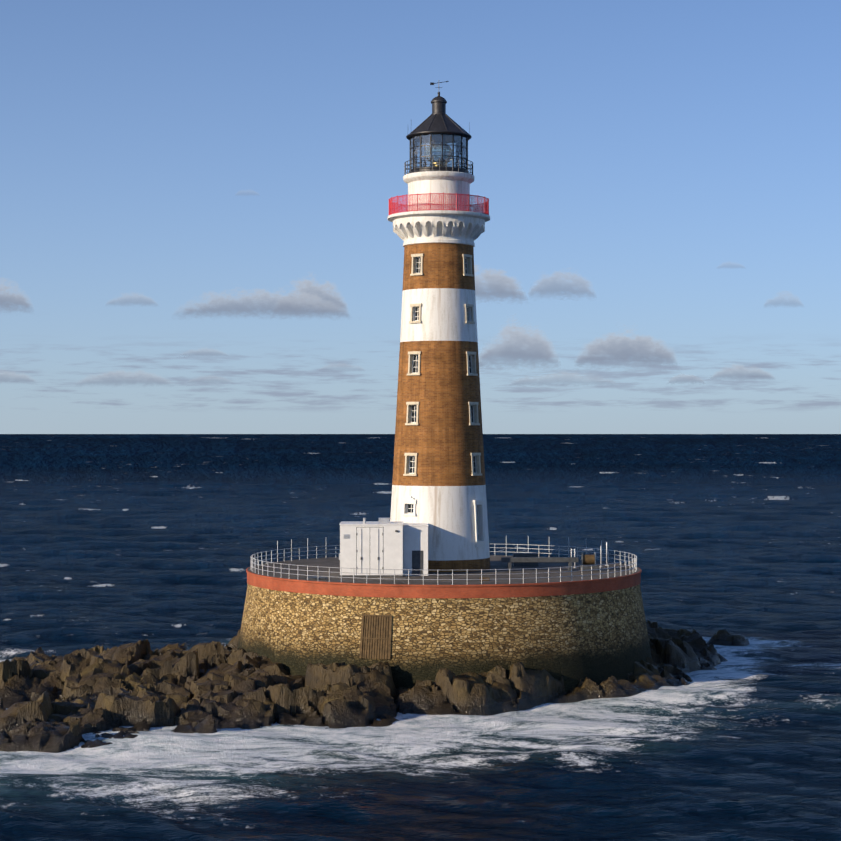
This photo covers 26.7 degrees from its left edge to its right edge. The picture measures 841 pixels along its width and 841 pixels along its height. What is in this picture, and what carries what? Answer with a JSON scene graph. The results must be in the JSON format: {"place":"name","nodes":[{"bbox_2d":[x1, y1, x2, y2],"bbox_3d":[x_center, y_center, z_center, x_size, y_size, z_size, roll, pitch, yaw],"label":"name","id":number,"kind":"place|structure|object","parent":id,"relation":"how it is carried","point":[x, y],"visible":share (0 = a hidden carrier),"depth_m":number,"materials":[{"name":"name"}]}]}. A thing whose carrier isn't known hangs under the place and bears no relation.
{"place":"outdoors","nodes":[
{"label":"outdoors","id":0,"kind":"place"},
{"bbox_2d":[0,434,840,840],"bbox_3d":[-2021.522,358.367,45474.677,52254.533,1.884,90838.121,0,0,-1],"label":"sea","id":1,"kind":"structure","parent":0,"point":[118,540],"depth_m":191.90,"materials":[{"name":"liquid"}]},
{"bbox_2d":[0,620,749,752],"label":"reef rocks","id":2,"kind":"object","parent":1,"relation":"in","point":[55,704],"visible":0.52,"depth_m":133.24,"materials":[{"name":"brown stone"}]},
{"bbox_2d":[237,555,651,692],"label":"platform wall","id":3,"kind":"structure","parent":2,"relation":"on","point":[575,631],"depth_m":139.31,"materials":[{"name":"beige stone"}]},
{"bbox_2d":[339,518,428,576],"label":"equipment shed","id":4,"kind":"structure","parent":3,"relation":"on","point":[374,546],"depth_m":145.53,"materials":[{"name":"paint"}]},
{"bbox_2d":[387,81,489,571],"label":"lighthouse","id":5,"kind":"object","parent":3,"relation":"on","point":[438,484],"visible":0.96,"depth_m":151.64,"materials":[{"name":"brick"}]},
{"bbox_2d":[251,536,636,584],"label":"platform railing","id":6,"kind":"object","parent":3,"relation":"on","point":[467,574],"visible":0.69,"depth_m":142.72,"materials":[{"name":"grey metal"}]},
{"bbox_2d":[306,542,607,580],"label":"deck equipment","id":7,"kind":"object","parent":3,"relation":"on","point":[525,559],"visible":0.9,"depth_m":151.48,"materials":[{"name":"grey paint"}]},
{"bbox_2d":[0,0,840,433],"label":"sky","id":8,"kind":"structure","parent":0,"point":[680,160],"materials":[{"name":"blue"}]}
]}

